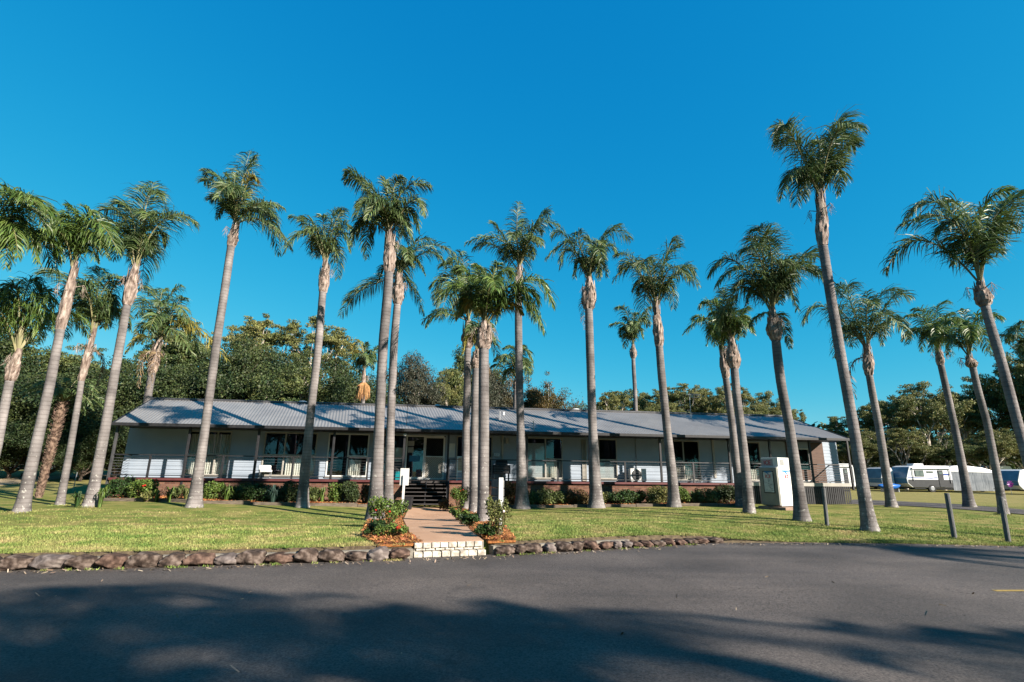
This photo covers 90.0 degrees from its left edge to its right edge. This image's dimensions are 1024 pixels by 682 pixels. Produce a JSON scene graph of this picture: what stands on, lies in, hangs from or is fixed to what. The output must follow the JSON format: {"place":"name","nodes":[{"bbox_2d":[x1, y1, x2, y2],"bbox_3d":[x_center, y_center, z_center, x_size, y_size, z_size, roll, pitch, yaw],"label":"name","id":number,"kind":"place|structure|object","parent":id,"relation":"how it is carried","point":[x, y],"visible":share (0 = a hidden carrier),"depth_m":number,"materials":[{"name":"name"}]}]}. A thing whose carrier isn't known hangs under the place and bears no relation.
{"place":"outdoors","nodes":[
{"label":"outdoors","id":0,"kind":"place"},
{"bbox_2d":[403,507,483,542],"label":"path","id":1,"kind":"structure","parent":0,"point":[431,525],"depth_m":13.16,"materials":[{"name":"concrete"}]},
{"bbox_2d":[0,542,1023,681],"bbox_3d":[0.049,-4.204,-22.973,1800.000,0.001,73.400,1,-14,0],"label":"road","id":2,"kind":"structure","parent":0,"point":[798,615],"depth_m":5.75,"materials":[{"name":"asphalt"}]},
{"bbox_2d":[24,538,707,568],"bbox_3d":[-3.617,3.965,9.535,17.666,0.165,0.844,5,-15,-18],"label":"kerb mortar","id":3,"kind":"object","parent":2,"relation":"on","point":[492,547],"visible":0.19,"depth_m":9.65,"materials":[{"name":"concrete"}]},
{"bbox_2d":[0,554,34,570],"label":"kerb rock","id":4,"kind":"object","parent":3,"relation":"on","point":[16,562],"visible":0.79,"depth_m":8.07,"materials":[{"name":"stone"}]},
{"bbox_2d":[28,554,75,569],"bbox_3d":[-7.429,3.586,8.287,0.595,0.253,0.410,3,-15,-10],"label":"kerb rock","id":5,"kind":"object","parent":3,"relation":"on","point":[48,561],"visible":0.81,"depth_m":8.17,"materials":[{"name":"stone"}]},
{"bbox_2d":[64,554,97,569],"bbox_3d":[-6.998,3.607,8.368,0.412,0.226,0.422,3,-14,-8],"label":"kerb rock","id":6,"kind":"object","parent":3,"relation":"on","point":[81,562],"visible":0.86,"depth_m":8.23,"materials":[{"name":"stone"}]},
{"bbox_2d":[93,553,130,568],"bbox_3d":[-6.590,3.624,8.437,0.549,0.258,0.391,4,-15,-14],"label":"kerb rock","id":7,"kind":"object","parent":3,"relation":"on","point":[110,561],"visible":0.81,"depth_m":8.30,"materials":[{"name":"stone"}]},
{"bbox_2d":[124,551,162,568],"bbox_3d":[-6.113,3.661,8.552,0.538,0.268,0.422,5,-15,-17],"label":"kerb rock","id":8,"kind":"object","parent":3,"relation":"on","point":[144,559],"visible":0.84,"depth_m":8.40,"materials":[{"name":"stone"}]},
{"bbox_2d":[181,552,215,565],"bbox_3d":[-5.315,3.724,8.733,0.503,0.225,0.412,4,-15,-13],"label":"kerb rock","id":9,"kind":"object","parent":3,"relation":"on","point":[199,558],"visible":0.92,"depth_m":8.60,"materials":[{"name":"stone"}]},
{"bbox_2d":[235,549,266,564],"bbox_3d":[-4.548,3.778,8.914,0.511,0.265,0.404,4,-15,-12],"label":"kerb rock","id":10,"kind":"object","parent":3,"relation":"on","point":[252,557],"visible":0.91,"depth_m":8.79,"materials":[{"name":"stone"}]},
{"bbox_2d":[413,541,485,557],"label":"brick steps","id":11,"kind":"structure","parent":2,"relation":"on","point":[451,549],"depth_m":9.94,"materials":[{"name":"brick"}]},
{"bbox_2d":[0,542,1023,681],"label":"fallen leaves","id":12,"kind":"object","parent":2,"relation":"on","point":[233,667],"visible":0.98,"depth_m":9.46,"materials":[{"name":"brown plant"}]},
{"bbox_2d":[0,469,1023,570],"bbox_3d":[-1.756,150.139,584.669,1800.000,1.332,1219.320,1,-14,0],"label":"lawn","id":13,"kind":"structure","parent":0,"point":[9,493],"depth_m":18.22,"materials":[{"name":"plant"}]},
{"bbox_2d":[0,422,28,478],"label":"gum tree","id":14,"kind":"object","parent":13,"relation":"on","point":[5,463],"visible":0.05,"depth_m":39.79,"materials":[{"name":"green plant"}]},
{"bbox_2d":[0,325,48,382],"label":"gum tree","id":15,"kind":"object","parent":13,"relation":"on","point":[3,366],"visible":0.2,"depth_m":50.43,"materials":[{"name":"green plant"}]},
{"bbox_2d":[0,328,62,374],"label":"gum tree","id":16,"kind":"object","parent":13,"relation":"on","point":[23,351],"visible":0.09,"depth_m":53.05,"materials":[{"name":"green plant"}]},
{"bbox_2d":[0,178,65,275],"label":"palm tree","id":17,"kind":"object","parent":13,"relation":"on","point":[13,233],"visible":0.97,"depth_m":15.82,"materials":[{"name":"green plant"}]},
{"bbox_2d":[0,271,91,454],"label":"palm tree","id":18,"kind":"object","parent":13,"relation":"on","point":[17,317],"visible":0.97,"depth_m":18.06,"materials":[{"name":"green plant"}]},
{"bbox_2d":[1,414,91,473],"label":"gum tree","id":19,"kind":"object","parent":13,"relation":"on","point":[24,441],"visible":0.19,"depth_m":38.58,"materials":[{"name":"green plant"}]},
{"bbox_2d":[0,369,102,476],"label":"gum tree","id":20,"kind":"object","parent":13,"relation":"on","point":[16,414],"visible":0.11,"depth_m":40.61,"materials":[{"name":"green plant"}]},
{"bbox_2d":[14,372,106,497],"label":"palm tree","id":21,"kind":"object","parent":13,"relation":"on","point":[60,411],"visible":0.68,"depth_m":23.52,"materials":[{"name":"plant"}]},
{"bbox_2d":[21,344,107,469],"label":"gum tree","id":22,"kind":"object","parent":13,"relation":"on","point":[65,359],"visible":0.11,"depth_m":54.05,"materials":[{"name":"green plant"}]},
{"bbox_2d":[11,198,125,512],"bbox_3d":[-15.000,0.183,16.558,3.667,10.547,2.551,1,-14,0],"label":"palm tree","id":23,"kind":"object","parent":13,"relation":"on","point":[75,236],"visible":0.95,"depth_m":17.10,"materials":[{"name":"green plant"}]},
{"bbox_2d":[27,426,125,480],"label":"gum tree","id":24,"kind":"object","parent":13,"relation":"on","point":[78,460],"visible":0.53,"depth_m":37.82,"materials":[{"name":"green plant"}]},
{"bbox_2d":[29,264,134,505],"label":"palm tree","id":25,"kind":"object","parent":13,"relation":"on","point":[101,312],"visible":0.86,"depth_m":19.99,"materials":[{"name":"green plant"}]},
{"bbox_2d":[0,363,164,478],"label":"gum tree","id":26,"kind":"object","parent":13,"relation":"on","point":[89,412],"visible":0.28,"depth_m":39.51,"materials":[{"name":"green plant"}]},
{"bbox_2d":[64,414,129,476],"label":"gum tree","id":27,"kind":"object","parent":13,"relation":"on","point":[124,431],"visible":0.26,"depth_m":38.35,"materials":[{"name":"green plant"}]},
{"bbox_2d":[81,180,199,506],"bbox_3d":[-14.603,-0.647,19.673,4.930,13.686,3.047,-5,-15,22],"label":"palm tree","id":28,"kind":"object","parent":13,"relation":"on","point":[140,243],"visible":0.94,"depth_m":20.11,"materials":[{"name":"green plant"}]},
{"bbox_2d":[86,355,203,415],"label":"gum tree","id":29,"kind":"object","parent":13,"relation":"on","point":[159,381],"visible":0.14,"depth_m":43.10,"materials":[{"name":"green plant"}]},
{"bbox_2d":[121,318,210,381],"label":"gum tree","id":30,"kind":"object","parent":13,"relation":"on","point":[169,347],"visible":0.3,"depth_m":49.77,"materials":[{"name":"green plant"}]},
{"bbox_2d":[98,345,242,415],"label":"gum tree","id":31,"kind":"object","parent":13,"relation":"on","point":[200,362],"visible":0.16,"depth_m":43.22,"materials":[{"name":"green plant"}]},
{"bbox_2d":[125,283,227,402],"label":"palm tree","id":32,"kind":"object","parent":13,"relation":"on","point":[156,323],"visible":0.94,"depth_m":31.91,"materials":[{"name":"green plant"}]},
{"bbox_2d":[103,498,366,506],"bbox_3d":[-11.345,6.889,21.570,11.192,0.452,1.072,3,-14,-9],"label":"timber edging","id":33,"kind":"object","parent":13,"relation":"on","point":[243,502],"visible":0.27,"depth_m":21.38,"materials":[{"name":"wood"}]},
{"bbox_2d":[159,332,311,399],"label":"gum tree","id":34,"kind":"object","parent":13,"relation":"on","point":[237,372],"visible":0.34,"depth_m":43.79,"materials":[{"name":"green plant"}]},
{"bbox_2d":[184,150,292,507],"bbox_3d":[-11.855,-1.473,21.373,4.159,16.347,3.979,9,-17,-30],"label":"palm tree","id":35,"kind":"object","parent":13,"relation":"on","point":[233,202],"visible":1,"depth_m":21.71,"materials":[{"name":"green plant"}]},
{"bbox_2d":[224,312,327,373],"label":"gum tree","id":36,"kind":"object","parent":13,"relation":"on","point":[256,330],"visible":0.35,"depth_m":53.20,"materials":[{"name":"green plant"}]},
{"bbox_2d":[236,363,335,401],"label":"gum tree","id":37,"kind":"object","parent":13,"relation":"on","point":[298,389],"visible":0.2,"depth_m":42.55,"materials":[{"name":"green plant"}]},
{"bbox_2d":[236,349,387,402],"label":"gum tree","id":38,"kind":"object","parent":13,"relation":"on","point":[328,369],"visible":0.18,"depth_m":43.96,"materials":[{"name":"green plant"}]},
{"bbox_2d":[282,206,353,507],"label":"palm tree","id":39,"kind":"object","parent":13,"relation":"on","point":[326,246],"visible":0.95,"depth_m":23.21,"materials":[{"name":"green plant"}]},
{"bbox_2d":[284,315,359,387],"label":"gum tree","id":40,"kind":"object","parent":13,"relation":"on","point":[333,340],"visible":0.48,"depth_m":54.20,"materials":[{"name":"green plant"}]},
{"bbox_2d":[350,337,377,402],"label":"palm tree","id":41,"kind":"object","parent":13,"relation":"on","point":[363,359],"visible":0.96,"depth_m":38.53,"materials":[{"name":"green plant"}]},
{"bbox_2d":[327,370,407,403],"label":"gum tree","id":42,"kind":"object","parent":13,"relation":"on","point":[371,398],"visible":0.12,"depth_m":42.62,"materials":[{"name":"green plant"}]},
{"bbox_2d":[337,234,456,507],"bbox_3d":[-5.606,1.046,24.367,6.314,13.433,3.253,-9,-17,33],"label":"palm tree","id":43,"kind":"object","parent":13,"relation":"on","point":[410,259],"visible":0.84,"depth_m":24.68,"materials":[{"name":"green plant"}]},
{"bbox_2d":[386,349,451,405],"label":"gum tree","id":44,"kind":"object","parent":13,"relation":"on","point":[415,386],"visible":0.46,"depth_m":47.45,"materials":[{"name":"green plant"}]},
{"bbox_2d":[361,508,516,546],"bbox_3d":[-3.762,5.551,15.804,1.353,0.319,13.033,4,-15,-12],"label":"mulch bed","id":45,"kind":"object","parent":13,"relation":"on","point":[407,543],"visible":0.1,"depth_m":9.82,"materials":[{"name":"wood"}]},
{"bbox_2d":[341,164,432,519],"bbox_3d":[-4.946,-0.294,18.246,3.170,12.976,2.971,12,-18,-38],"label":"palm tree","id":46,"kind":"object","parent":45,"relation":"on","point":[391,212],"visible":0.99,"depth_m":19.04,"materials":[{"name":"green plant"}]},
{"bbox_2d":[368,495,408,525],"bbox_3d":[-3.255,4.474,13.337,0.996,0.890,0.881,-5,-15,20],"label":"shrub","id":47,"kind":"object","parent":45,"relation":"on","point":[380,505],"visible":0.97,"depth_m":13.26,"materials":[{"name":"green plant"}]},
{"bbox_2d":[427,370,470,405],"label":"gum tree","id":48,"kind":"object","parent":13,"relation":"on","point":[451,390],"visible":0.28,"depth_m":52.35,"materials":[{"name":"green plant"}]},
{"bbox_2d":[433,344,502,401],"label":"gum tree","id":49,"kind":"object","parent":13,"relation":"on","point":[458,373],"visible":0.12,"depth_m":55.31,"materials":[{"name":"green plant"}]},
{"bbox_2d":[105,393,854,507],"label":"motel building","id":50,"kind":"structure","parent":13,"relation":"on","point":[246,438],"depth_m":27.49,"materials":[{"name":"metal"}]},
{"bbox_2d":[185,430,232,474],"bbox_3d":[-15.204,5.627,25.648,2.054,2.220,0.272,3,-14,-7],"label":"window","id":51,"kind":"structure","parent":50,"relation":"in","point":[218,444],"depth_m":25.73,"materials":[{"name":"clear glass"}]},
{"bbox_2d":[260,432,317,475],"bbox_3d":[-11.343,5.801,26.152,2.629,2.220,0.270,3,-14,-7],"label":"window","id":52,"kind":"structure","parent":50,"relation":"in","point":[297,461],"depth_m":26.12,"materials":[{"name":"clear glass"}]},
{"bbox_2d":[325,433,369,477],"bbox_3d":[-8.496,5.929,26.523,2.092,2.220,0.267,3,-14,-7],"label":"window","id":53,"kind":"structure","parent":50,"relation":"in","point":[352,468],"depth_m":26.48,"materials":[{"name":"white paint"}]},
{"bbox_2d":[424,437,445,479],"bbox_3d":[-4.081,6.180,27.022,1.042,2.180,0.080,3,-14,-7],"label":"door","id":54,"kind":"structure","parent":50,"relation":"in","point":[433,465],"depth_m":26.95,"materials":[{"name":"white paint"}]},
{"bbox_2d":[528,437,562,479],"bbox_3d":[1.782,6.392,27.869,2.017,2.220,0.267,3,-14,-7],"label":"window","id":55,"kind":"structure","parent":50,"relation":"in","point":[551,474],"depth_m":27.85,"materials":[{"name":"clear glass"}]},
{"bbox_2d":[673,440,701,479],"bbox_3d":[9.765,6.753,28.916,1.791,2.220,0.272,3,-14,-7],"label":"window","id":56,"kind":"structure","parent":50,"relation":"in","point":[685,471],"depth_m":28.88,"materials":[{"name":"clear glass"}]},
{"bbox_2d":[457,367,512,406],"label":"gum tree","id":57,"kind":"object","parent":13,"relation":"on","point":[496,393],"visible":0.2,"depth_m":45.30,"materials":[{"name":"green plant"}]},
{"bbox_2d":[462,509,515,542],"bbox_3d":[-1.333,6.063,17.644,1.063,0.344,15.325,3,-14,-8],"label":"mulch bed","id":58,"kind":"object","parent":13,"relation":"on","point":[498,540],"visible":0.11,"depth_m":10.51,"materials":[{"name":"wood"}]},
{"bbox_2d":[420,249,474,508],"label":"palm tree","id":59,"kind":"object","parent":58,"relation":"on","point":[441,281],"visible":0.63,"depth_m":24.35,"materials":[{"name":"green plant"}]},
{"bbox_2d":[462,313,502,512],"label":"palm tree","id":60,"kind":"object","parent":58,"relation":"on","point":[473,483],"visible":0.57,"depth_m":21.88,"materials":[{"name":"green plant"}]},
{"bbox_2d":[438,260,558,520],"bbox_3d":[-0.457,1.373,16.421,4.055,8.780,2.814,1,-14,0],"label":"palm tree","id":61,"kind":"object","parent":58,"relation":"on","point":[490,295],"visible":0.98,"depth_m":16.84,"materials":[{"name":"green plant"}]},
{"bbox_2d":[485,495,511,536],"bbox_3d":[-0.287,3.793,11.007,0.594,0.957,0.528,1,-14,0],"label":"shrub","id":62,"kind":"object","parent":58,"relation":"on","point":[502,512],"visible":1,"depth_m":10.90,"materials":[{"name":"green plant"}]},
{"bbox_2d":[489,344,534,407],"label":"palm tree","id":63,"kind":"object","parent":13,"relation":"on","point":[527,364],"visible":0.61,"depth_m":36.16,"materials":[{"name":"green plant"}]},
{"bbox_2d":[1,421,1022,469],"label":"woodland","id":64,"kind":"object","parent":13,"relation":"on","point":[1007,463],"visible":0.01,"depth_m":69.68,"materials":[{"name":"green plant"}]},
{"bbox_2d":[464,201,561,508],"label":"palm tree","id":65,"kind":"object","parent":13,"relation":"on","point":[519,256],"visible":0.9,"depth_m":25.75,"materials":[{"name":"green plant"}]},
{"bbox_2d":[502,364,570,408],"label":"gum tree","id":66,"kind":"object","parent":13,"relation":"on","point":[534,398],"visible":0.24,"depth_m":47.35,"materials":[{"name":"green plant"}]},
{"bbox_2d":[544,223,633,507],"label":"palm tree","id":67,"kind":"object","parent":13,"relation":"on","point":[594,260],"visible":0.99,"depth_m":25.95,"materials":[{"name":"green plant"}]},
{"bbox_2d":[493,503,734,508],"bbox_3d":[4.905,7.859,24.259,12.593,0.354,0.128,3,-14,-8],"label":"timber edging","id":68,"kind":"object","parent":13,"relation":"on","point":[627,505],"visible":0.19,"depth_m":24.30,"materials":[{"name":"wood"}]},
{"bbox_2d":[596,391,631,410],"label":"gum tree","id":69,"kind":"object","parent":13,"relation":"on","point":[612,401],"visible":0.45,"depth_m":58.01,"materials":[{"name":"green plant"}]},
{"bbox_2d":[608,302,652,410],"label":"palm tree","id":70,"kind":"object","parent":13,"relation":"on","point":[630,330],"visible":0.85,"depth_m":41.12,"materials":[{"name":"green plant"}]},
{"bbox_2d":[611,235,701,506],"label":"palm tree","id":71,"kind":"object","parent":13,"relation":"on","point":[650,284],"visible":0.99,"depth_m":26.22,"materials":[{"name":"green plant"}]},
{"bbox_2d":[651,383,702,412],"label":"gum tree","id":72,"kind":"object","parent":13,"relation":"on","point":[676,396],"visible":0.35,"depth_m":58.13,"materials":[{"name":"green plant"}]},
{"bbox_2d":[685,385,725,412],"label":"gum tree","id":73,"kind":"object","parent":13,"relation":"on","point":[704,404],"visible":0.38,"depth_m":58.06,"materials":[{"name":"green plant"}]},
{"bbox_2d":[682,298,742,506],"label":"palm tree","id":74,"kind":"object","parent":13,"relation":"on","point":[709,328],"visible":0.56,"depth_m":25.89,"materials":[{"name":"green plant"}]},
{"bbox_2d":[703,287,755,513],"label":"palm tree","id":75,"kind":"object","parent":13,"relation":"on","point":[737,323],"visible":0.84,"depth_m":22.15,"materials":[{"name":"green plant"}]},
{"bbox_2d":[715,383,758,413],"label":"gum tree","id":76,"kind":"object","parent":13,"relation":"on","point":[745,395],"visible":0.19,"depth_m":55.48,"materials":[{"name":"green plant"}]},
{"bbox_2d":[705,221,844,521],"bbox_3d":[10.276,1.026,19.451,4.997,11.260,4.067,-4,-15,19],"label":"palm tree","id":77,"kind":"object","parent":13,"relation":"on","point":[772,286],"visible":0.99,"depth_m":19.72,"materials":[{"name":"green plant"}]},
{"bbox_2d":[758,457,792,510],"bbox_3d":[12.281,6.670,23.538,1.464,2.534,1.330,9,-16,-29],"label":"ice machine","id":78,"kind":"object","parent":13,"relation":"on","point":[775,484],"visible":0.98,"depth_m":23.27,"materials":[{"name":"white paint"}]},
{"bbox_2d":[746,390,805,421],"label":"gum tree","id":79,"kind":"object","parent":13,"relation":"on","point":[774,410],"visible":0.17,"depth_m":57.85,"materials":[{"name":"green plant"}]},
{"bbox_2d":[766,104,879,531],"bbox_3d":[10.975,-1.396,16.959,3.179,14.809,4.268,-10,-18,37],"label":"palm tree","id":80,"kind":"object","parent":13,"relation":"on","point":[834,164],"visible":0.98,"depth_m":17.45,"materials":[{"name":"green plant"}]},
{"bbox_2d":[798,278,917,507],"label":"palm tree","id":81,"kind":"object","parent":13,"relation":"on","point":[850,329],"visible":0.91,"depth_m":27.65,"materials":[{"name":"green plant"}]},
{"bbox_2d":[836,433,888,469],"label":"gum tree","id":82,"kind":"object","parent":13,"relation":"on","point":[869,452],"visible":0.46,"depth_m":55.75,"materials":[{"name":"green plant"}]},
{"bbox_2d":[856,395,916,457],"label":"gum tree","id":83,"kind":"object","parent":13,"relation":"on","point":[864,415],"visible":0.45,"depth_m":62.11,"materials":[{"name":"green plant"}]},
{"bbox_2d":[848,427,943,489],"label":"gum tree","id":84,"kind":"object","parent":13,"relation":"on","point":[901,441],"visible":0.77,"depth_m":54.82,"materials":[{"name":"green plant"}]},
{"bbox_2d":[891,464,953,491],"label":"caravan","id":85,"kind":"object","parent":13,"relation":"on","point":[921,476],"visible":0.91,"depth_m":48.48,"materials":[{"name":"paint"}]},
{"bbox_2d":[869,381,990,465],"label":"gum tree","id":86,"kind":"object","parent":13,"relation":"on","point":[930,414],"visible":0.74,"depth_m":60.42,"materials":[{"name":"green plant"}]},
{"bbox_2d":[900,299,976,506],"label":"palm tree","id":87,"kind":"object","parent":13,"relation":"on","point":[926,331],"visible":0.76,"depth_m":27.83,"materials":[{"name":"green plant"}]},
{"bbox_2d":[903,435,989,465],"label":"gum tree","id":88,"kind":"object","parent":13,"relation":"on","point":[947,454],"visible":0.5,"depth_m":54.03,"materials":[{"name":"green plant"}]},
{"bbox_2d":[878,185,1023,467],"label":"palm tree","id":89,"kind":"object","parent":13,"relation":"on","point":[990,240],"visible":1,"depth_m":15.73,"materials":[{"name":"green plant"}]},
{"bbox_2d":[907,389,1004,459],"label":"gum tree","id":90,"kind":"object","parent":13,"relation":"on","point":[971,420],"visible":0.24,"depth_m":63.71,"materials":[{"name":"green plant"}]},
{"bbox_2d":[926,308,1009,514],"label":"palm tree","id":91,"kind":"object","parent":13,"relation":"on","point":[968,331],"visible":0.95,"depth_m":22.96,"materials":[{"name":"green plant"}]},
{"bbox_2d":[941,466,994,490],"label":"covered caravan","id":92,"kind":"object","parent":13,"relation":"on","point":[981,479],"visible":0.63,"depth_m":49.36,"materials":[{"name":"fabric"}]},
{"bbox_2d":[935,428,1018,469],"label":"gum tree","id":93,"kind":"object","parent":13,"relation":"on","point":[1006,446],"visible":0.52,"depth_m":53.35,"materials":[{"name":"green plant"}]},
{"bbox_2d":[937,376,1023,465],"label":"gum tree","id":94,"kind":"object","parent":13,"relation":"on","point":[1003,416],"visible":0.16,"depth_m":62.64,"materials":[{"name":"green plant"}]},
{"bbox_2d":[967,343,1023,417],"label":"gum tree","id":95,"kind":"object","parent":13,"relation":"on","point":[997,391],"visible":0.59,"depth_m":60.95,"materials":[{"name":"green plant"}]},
{"bbox_2d":[985,319,1023,355],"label":"palm tree","id":96,"kind":"object","parent":13,"relation":"on","point":[1009,335],"visible":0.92,"depth_m":28.23,"materials":[{"name":"green plant"}]},
{"bbox_2d":[1001,469,1023,490],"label":"caravan","id":97,"kind":"object","parent":13,"relation":"on","point":[1015,477],"visible":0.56,"depth_m":45.03,"materials":[{"name":"paint"}]},
{"bbox_2d":[0,0,1023,439],"label":"sky","id":98,"kind":"structure","parent":0,"point":[651,117],"materials":[{"name":"blue"}]},
{"bbox_2d":[848,499,1023,514],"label":"driveway","id":99,"kind":"structure","parent":0,"point":[943,506],"depth_m":26.48,"materials":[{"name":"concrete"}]},
{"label":"garden bed","id":100,"kind":"structure","parent":0,"visible":0},
{"bbox_2d":[101,475,136,497],"bbox_3d":[-16.742,6.276,21.837,1.284,1.127,1.104,1,-14,0],"label":"shrub","id":101,"kind":"object","parent":100,"relation":"on","point":[118,487],"visible":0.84,"depth_m":21.65,"materials":[{"name":"green plant"}]},
{"bbox_2d":[126,478,159,497],"bbox_3d":[-15.634,6.322,21.693,1.343,0.997,1.220,1,-14,0],"label":"shrub","id":102,"kind":"object","parent":100,"relation":"on","point":[147,484],"visible":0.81,"depth_m":21.51,"materials":[{"name":"green plant"}]},
{"bbox_2d":[275,480,298,501],"bbox_3d":[-9.884,6.662,22.509,1.257,1.102,0.988,1,-14,0],"label":"shrub","id":103,"kind":"object","parent":100,"relation":"on","point":[288,493],"visible":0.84,"depth_m":22.32,"materials":[{"name":"green plant"}]},
{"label":"garden bed","id":104,"kind":"structure","parent":0,"visible":0},
{"bbox_2d":[107,495,734,504],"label":"mulch chips","id":105,"kind":"object","parent":104,"relation":"on","point":[267,500],"visible":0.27,"depth_m":23.04,"materials":[{"name":"wood"}]},
{"bbox_2d":[606,489,639,503],"bbox_3d":[5.457,7.739,25.283,1.715,0.865,1.334,1,-14,0],"label":"shrub","id":106,"kind":"object","parent":104,"relation":"on","point":[623,496],"visible":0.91,"depth_m":24.95,"materials":[{"name":"green plant"}]},
{"bbox_2d":[644,485,667,503],"bbox_3d":[7.255,7.700,25.440,1.504,1.025,1.404,1,-14,0],"label":"shrub","id":107,"kind":"object","parent":104,"relation":"on","point":[656,495],"visible":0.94,"depth_m":25.18,"materials":[{"name":"green plant"}]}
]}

